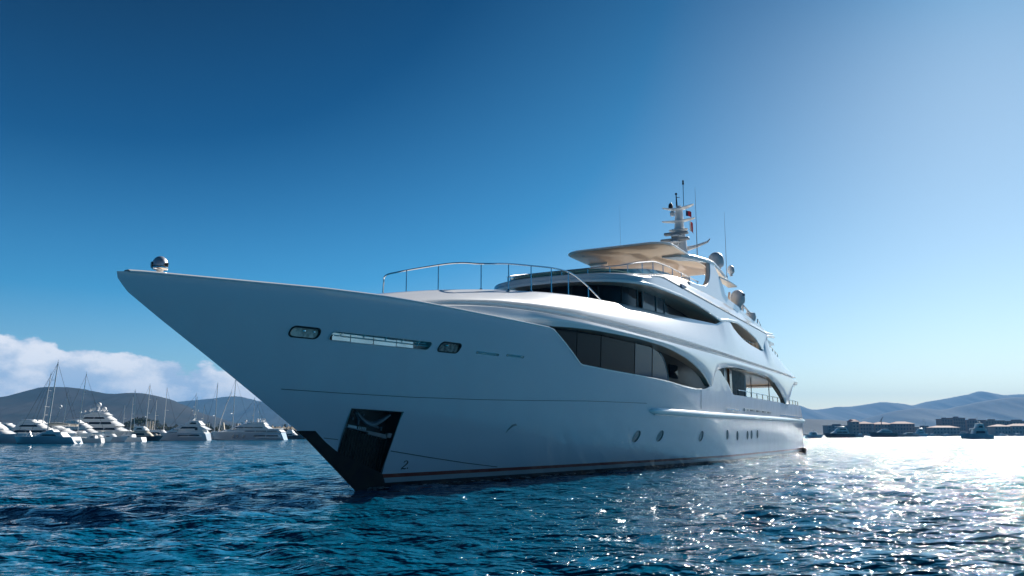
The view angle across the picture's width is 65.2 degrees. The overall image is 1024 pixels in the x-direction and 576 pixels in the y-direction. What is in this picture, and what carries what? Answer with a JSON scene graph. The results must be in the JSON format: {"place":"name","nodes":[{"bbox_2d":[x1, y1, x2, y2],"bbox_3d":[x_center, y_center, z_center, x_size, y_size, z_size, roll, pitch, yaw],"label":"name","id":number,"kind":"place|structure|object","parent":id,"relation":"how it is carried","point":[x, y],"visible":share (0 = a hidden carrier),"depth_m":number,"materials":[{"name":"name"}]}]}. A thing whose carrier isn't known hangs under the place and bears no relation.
{"place":"outdoors","nodes":[
{"label":"outdoors","id":0,"kind":"place"},
{"bbox_2d":[0,387,241,429],"bbox_3d":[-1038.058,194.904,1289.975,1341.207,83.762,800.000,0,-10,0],"label":"hills","id":1,"kind":"structure","parent":0,"point":[16,408],"depth_m":1287.06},
{"bbox_2d":[178,396,290,427],"bbox_3d":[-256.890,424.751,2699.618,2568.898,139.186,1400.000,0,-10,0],"label":"hills","id":2,"kind":"structure","parent":0,"point":[270,416],"depth_m":2637.95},
{"bbox_2d":[0,436,1023,575],"bbox_3d":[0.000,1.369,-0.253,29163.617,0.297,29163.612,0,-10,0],"label":"sea water","id":3,"kind":"structure","parent":0,"point":[907,506],"depth_m":13.93,"materials":[{"name":"blue liquid"}]},
{"bbox_2d":[1,423,15,429],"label":"motor yacht","id":4,"kind":"object","parent":3,"relation":"on","point":[9,425],"visible":0.16,"depth_m":195.84,"materials":[{"name":"white"}]},
{"bbox_2d":[0,422,31,442],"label":"motor yacht","id":5,"kind":"object","parent":3,"relation":"on","point":[6,435],"visible":0.66,"depth_m":123.14,"materials":[{"name":"grey"}]},
{"bbox_2d":[10,375,74,436],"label":"sailing yacht","id":6,"kind":"object","parent":3,"relation":"on","point":[37,429],"visible":0.42,"depth_m":136.88,"materials":[{"name":"grey"}]},
{"bbox_2d":[14,362,82,443],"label":"sailing yacht","id":7,"kind":"object","parent":3,"relation":"on","point":[48,436],"visible":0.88,"depth_m":116.19,"materials":[{"name":"grey"}]},
{"bbox_2d":[45,424,92,437],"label":"motor yacht","id":8,"kind":"object","parent":3,"relation":"on","point":[68,430],"visible":0.22,"depth_m":144.78,"materials":[{"name":"grey"}]},
{"bbox_2d":[65,373,104,436],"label":"sailing yacht","id":9,"kind":"object","parent":3,"relation":"on","point":[73,425],"visible":0.21,"depth_m":147.87,"materials":[{"name":"grey"}]},
{"bbox_2d":[62,420,109,433],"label":"motor yacht","id":10,"kind":"object","parent":3,"relation":"on","point":[86,427],"visible":0.33,"depth_m":168.41,"materials":[{"name":"grey"}]},
{"bbox_2d":[81,436,104,442],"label":"motorboat","id":11,"kind":"object","parent":3,"relation":"on","point":[92,439],"visible":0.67,"depth_m":133.04,"materials":[{"name":"white plastic"}]},
{"bbox_2d":[71,403,132,435],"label":"motor yacht","id":12,"kind":"object","parent":3,"relation":"on","point":[107,422],"visible":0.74,"depth_m":180.81,"materials":[{"name":"grey"}]},
{"bbox_2d":[93,431,112,441],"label":"motorboat","id":13,"kind":"object","parent":3,"relation":"on","point":[107,439],"visible":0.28,"depth_m":138.23,"materials":[{"name":"grey"}]},
{"bbox_2d":[104,434,127,441],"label":"motorboat","id":14,"kind":"object","parent":3,"relation":"on","point":[115,438],"visible":0.45,"depth_m":144.89,"materials":[{"name":"grey"}]},
{"bbox_2d":[117,395,140,430],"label":"sailing yacht","id":15,"kind":"object","parent":3,"relation":"on","point":[131,416],"visible":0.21,"depth_m":258.67,"materials":[{"name":"white"}]},
{"bbox_2d":[119,391,146,427],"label":"sailing yacht","id":16,"kind":"object","parent":3,"relation":"on","point":[134,415],"visible":0.08,"depth_m":202.39,"materials":[{"name":"white"}]},
{"bbox_2d":[122,431,146,441],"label":"motorboat","id":17,"kind":"object","parent":3,"relation":"on","point":[132,438],"visible":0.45,"depth_m":151.28,"materials":[{"name":"grey"}]},
{"bbox_2d":[126,386,162,440],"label":"sailing yacht","id":18,"kind":"object","parent":3,"relation":"on","point":[140,431],"visible":0.63,"depth_m":168.50,"materials":[{"name":"blue"}]},
{"bbox_2d":[147,390,177,435],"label":"sailing yacht","id":19,"kind":"object","parent":3,"relation":"on","point":[154,431],"visible":0.27,"depth_m":183.57,"materials":[{"name":"grey"}]},
{"bbox_2d":[166,429,178,432],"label":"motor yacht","id":20,"kind":"object","parent":3,"relation":"on","point":[172,431],"visible":0.11,"depth_m":244.84,"materials":[{"name":"white"}]},
{"bbox_2d":[160,398,211,440],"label":"motor yacht","id":21,"kind":"object","parent":3,"relation":"on","point":[192,430],"visible":0.95,"depth_m":176.79,"materials":[{"name":"grey"}]},
{"bbox_2d":[187,397,209,431],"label":"sailing yacht","id":22,"kind":"object","parent":3,"relation":"on","point":[203,419],"visible":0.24,"depth_m":266.39,"materials":[{"name":"white"}]},
{"bbox_2d":[207,380,247,439],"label":"sailing yacht","id":23,"kind":"object","parent":3,"relation":"on","point":[222,429],"visible":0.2,"depth_m":212.21,"materials":[{"name":"grey"}]},
{"bbox_2d":[211,398,287,439],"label":"motor yacht","id":24,"kind":"object","parent":3,"relation":"on","point":[253,430],"visible":0.93,"depth_m":191.18,"materials":[{"name":"grey"}]},
{"bbox_2d":[268,425,304,438],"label":"motor yacht","id":25,"kind":"object","parent":3,"relation":"in","point":[289,428],"visible":0.16,"depth_m":238.50,"materials":[{"name":"white"}]},
{"bbox_2d":[284,430,303,438],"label":"motorboat","id":26,"kind":"object","parent":3,"relation":"on","point":[291,434],"visible":0.5,"depth_m":225.32,"materials":[{"name":"blue"}]},
{"bbox_2d":[117,180,805,490],"bbox_3d":[6.224,0.828,40.096,7.554,17.580,57.050,-6,-12,28],"label":"motor yacht","id":27,"kind":"object","parent":3,"relation":"on","point":[644,355],"visible":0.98,"depth_m":23.71,"materials":[{"name":"paint"}]},
{"bbox_2d":[533,286,570,294],"bbox_3d":[1.555,0.899,31.283,1.670,1.874,0.079,-6,-12,28],"label":"upper window","id":28,"kind":"structure","parent":27,"relation":"in","point":[562,289],"depth_m":31.28,"materials":[{"name":"black glass"}]},
{"bbox_2d":[553,328,576,355],"bbox_3d":[1.207,1.964,25.000,0.124,1.520,2.923,-8,-13,36],"label":"saloon window","id":29,"kind":"structure","parent":27,"relation":"in","point":[569,336],"depth_m":25.88,"materials":[{"name":"black glass"}]},
{"bbox_2d":[572,285,597,298],"bbox_3d":[2.820,0.815,30.890,1.045,1.898,0.075,0,-10,1],"label":"upper window","id":30,"kind":"structure","parent":27,"relation":"in","point":[578,290],"depth_m":31.00,"materials":[{"name":"black glass"}]},
{"bbox_2d":[577,332,600,366],"bbox_3d":[2.556,2.293,26.800,0.125,1.520,1.597,-7,-13,35],"label":"saloon window","id":31,"kind":"structure","parent":27,"relation":"in","point":[589,345],"depth_m":26.83,"materials":[{"name":"black glass"}]},
{"bbox_2d":[599,285,620,303],"bbox_3d":[3.843,0.840,31.179,1.163,1.954,0.109,6,-12,-31],"label":"upper window","id":32,"kind":"structure","parent":27,"relation":"in","point":[610,293],"depth_m":31.23,"materials":[{"name":"black glass"}]},
{"bbox_2d":[601,336,634,373],"bbox_3d":[3.772,2.614,28.558,0.126,1.520,2.693,-7,-12,33],"label":"saloon window","id":33,"kind":"structure","parent":27,"relation":"in","point":[618,355],"depth_m":28.53,"materials":[{"name":"black glass"}]},
{"bbox_2d":[622,287,636,306],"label":"upper window","id":34,"kind":"structure","parent":27,"relation":"in","point":[629,295],"depth_m":32.15,"materials":[{"name":"black glass"}]},
{"bbox_2d":[635,344,651,376],"bbox_3d":[4.971,2.947,30.381,0.126,1.520,1.681,-6,-12,31],"label":"saloon window","id":35,"kind":"structure","parent":27,"relation":"in","point":[643,354],"depth_m":30.38,"materials":[{"name":"grey glass"}]},
{"bbox_2d":[641,292,655,310],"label":"upper window","id":36,"kind":"structure","parent":27,"relation":"in","point":[648,299],"depth_m":34.16,"materials":[{"name":"black glass"}]},
{"bbox_2d":[656,297,663,312],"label":"upper window","id":37,"kind":"structure","parent":27,"relation":"in","point":[660,304],"depth_m":35.53,"materials":[{"name":"black glass"}]},
{"bbox_2d":[652,349,668,380],"bbox_3d":[5.941,3.254,31.966,0.124,1.486,2.038,-6,-12,30],"label":"saloon window","id":38,"kind":"structure","parent":27,"relation":"in","point":[659,369],"depth_m":31.74,"materials":[{"name":"grey glass"}]},
{"bbox_2d":[669,364,677,378],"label":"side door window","id":39,"kind":"structure","parent":27,"relation":"in","point":[673,369],"depth_m":36.30,"materials":[{"name":"black glass"}]},
{"bbox_2d":[368,452,802,488],"bbox_3d":[10.143,8.744,40.300,2.038,0.050,49.124,-6,-12,32],"label":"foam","id":40,"kind":"object","parent":3,"relation":"on","point":[525,476],"visible":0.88,"depth_m":25.75,"materials":[{"name":"white"}]},
{"bbox_2d":[805,430,821,437],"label":"motor cruiser","id":41,"kind":"object","parent":3,"relation":"on","point":[813,434],"visible":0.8,"depth_m":284.29,"materials":[{"name":"grey"}]},
{"bbox_2d":[824,426,855,437],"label":"motor yacht","id":42,"kind":"object","parent":3,"relation":"on","point":[840,432],"visible":0.95,"depth_m":323.29,"materials":[{"name":"blue"}]},
{"bbox_2d":[869,429,897,436],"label":"motor yacht","id":43,"kind":"object","parent":3,"relation":"on","point":[884,433],"visible":0.86,"depth_m":382.32,"materials":[{"name":"white"}]},
{"bbox_2d":[898,433,919,436],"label":"motor yacht","id":44,"kind":"object","parent":3,"relation":"on","point":[907,435],"visible":0.77,"depth_m":392.06,"materials":[{"name":"grey"}]},
{"bbox_2d":[914,429,927,436],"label":"motor yacht","id":45,"kind":"object","parent":3,"relation":"on","point":[920,432],"visible":0.65,"depth_m":470.97,"materials":[{"name":"grey"}]},
{"bbox_2d":[927,434,1023,435],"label":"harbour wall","id":46,"kind":"structure","parent":3,"relation":"in","point":[959,434],"depth_m":550.84,"materials":[{"name":"grey concrete"}]},
{"bbox_2d":[960,420,993,438],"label":"motor cruiser","id":47,"kind":"object","parent":3,"relation":"on","point":[979,431],"visible":0.84,"depth_m":233.06,"materials":[{"name":"grey"}]},
{"bbox_2d":[0,0,1023,409],"label":"sky","id":48,"kind":"structure","parent":0,"point":[862,161],"materials":[{"name":"blue"}]},
{"bbox_2d":[803,434,867,435],"bbox_3d":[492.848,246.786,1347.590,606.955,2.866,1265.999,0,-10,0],"label":"shore","id":49,"kind":"structure","parent":0,"point":[824,435],"depth_m":729.06,"materials":[{"name":"grey"}]},
{"bbox_2d":[822,424,848,433],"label":"apartment building","id":50,"kind":"structure","parent":49,"relation":"on","point":[829,428],"depth_m":788.19,"materials":[{"name":"grey"}]},
{"bbox_2d":[847,419,859,433],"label":"apartment building","id":51,"kind":"structure","parent":49,"relation":"on","point":[853,426],"depth_m":778.87,"materials":[{"name":"concrete"}]},
{"bbox_2d":[859,422,874,433],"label":"apartment building","id":52,"kind":"structure","parent":49,"relation":"on","point":[865,428],"depth_m":788.13,"materials":[{"name":"concrete"}]},
{"bbox_2d":[874,422,890,431],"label":"apartment building","id":53,"kind":"structure","parent":49,"relation":"on","point":[877,426],"depth_m":794.22,"materials":[{"name":"concrete"}]},
{"bbox_2d":[890,422,914,433],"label":"apartment building","id":54,"kind":"structure","parent":49,"relation":"on","point":[902,427],"depth_m":788.13,"materials":[{"name":"concrete"}]},
{"bbox_2d":[915,426,928,432],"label":"apartment building","id":55,"kind":"structure","parent":49,"relation":"on","point":[921,427],"depth_m":807.84,"materials":[{"name":"grey"}]},
{"bbox_2d":[926,426,959,433],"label":"apartment building","id":56,"kind":"structure","parent":49,"relation":"on","point":[943,430],"depth_m":758.24,"materials":[{"name":"concrete"}]},
{"bbox_2d":[936,418,952,425],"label":"apartment building","id":57,"kind":"structure","parent":49,"relation":"on","point":[944,422],"depth_m":828.82,"materials":[{"name":"grey"}]},
{"bbox_2d":[947,417,966,433],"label":"apartment building","id":58,"kind":"structure","parent":49,"relation":"on","point":[960,423],"depth_m":838.07,"materials":[{"name":"grey"}]},
{"bbox_2d":[965,419,981,433],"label":"apartment building","id":59,"kind":"structure","parent":49,"relation":"on","point":[970,423],"depth_m":847.99,"materials":[{"name":"grey"}]},
{"bbox_2d":[980,419,1004,430],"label":"apartment building","id":60,"kind":"structure","parent":49,"relation":"on","point":[987,422],"depth_m":838.39,"materials":[{"name":"grey"}]},
{"bbox_2d":[987,424,1010,433],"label":"apartment building","id":61,"kind":"structure","parent":49,"relation":"on","point":[999,429],"depth_m":758.58,"materials":[{"name":"concrete"}]},
{"bbox_2d":[1005,420,1023,424],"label":"apartment building","id":62,"kind":"structure","parent":49,"relation":"on","point":[1014,422],"depth_m":838.32,"materials":[{"name":"grey"}]},
{"bbox_2d":[1007,424,1023,433],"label":"apartment building","id":63,"kind":"structure","parent":49,"relation":"on","point":[1017,428],"depth_m":760.38,"materials":[{"name":"concrete"}]},
{"bbox_2d":[803,419,919,433],"bbox_3d":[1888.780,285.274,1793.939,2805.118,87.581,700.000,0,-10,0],"label":"hills","id":64,"kind":"structure","parent":0,"point":[811,425],"depth_m":1770.82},
{"bbox_2d":[800,391,1023,420],"bbox_3d":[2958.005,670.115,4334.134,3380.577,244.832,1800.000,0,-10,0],"label":"hills","id":65,"kind":"structure","parent":0,"point":[859,412],"depth_m":4439.12,"materials":[{"name":"blue"}]},
{"bbox_2d":[859,397,1023,426],"bbox_3d":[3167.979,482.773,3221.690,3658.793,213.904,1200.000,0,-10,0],"label":"hills","id":66,"kind":"structure","parent":0,"point":[1008,409],"depth_m":3249.96,"materials":[{"name":"blue"}]},
{"bbox_3d":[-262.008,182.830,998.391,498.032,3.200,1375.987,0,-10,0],"label":"shore","id":67,"kind":"structure","parent":0,"visible":0},
{"bbox_2d":[122,422,133,429],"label":"pine tree","id":68,"kind":"object","parent":67,"relation":"on","point":[126,426],"visible":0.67,"depth_m":344.67,"materials":[{"name":"green plant"}]},
{"bbox_2d":[125,417,150,425],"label":"pine tree","id":69,"kind":"object","parent":67,"relation":"on","point":[137,420],"visible":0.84,"depth_m":337.75,"materials":[{"name":"green plant"}]},
{"bbox_2d":[151,420,161,428],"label":"pine tree","id":70,"kind":"object","parent":67,"relation":"on","point":[155,422],"visible":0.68,"depth_m":347.21,"materials":[{"name":"green plant"}]},
{"bbox_2d":[125,421,291,432],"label":"shore scrub","id":71,"kind":"object","parent":67,"relation":"on","point":[167,429],"visible":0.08,"depth_m":350.20,"materials":[{"name":"green plant"}]}
]}

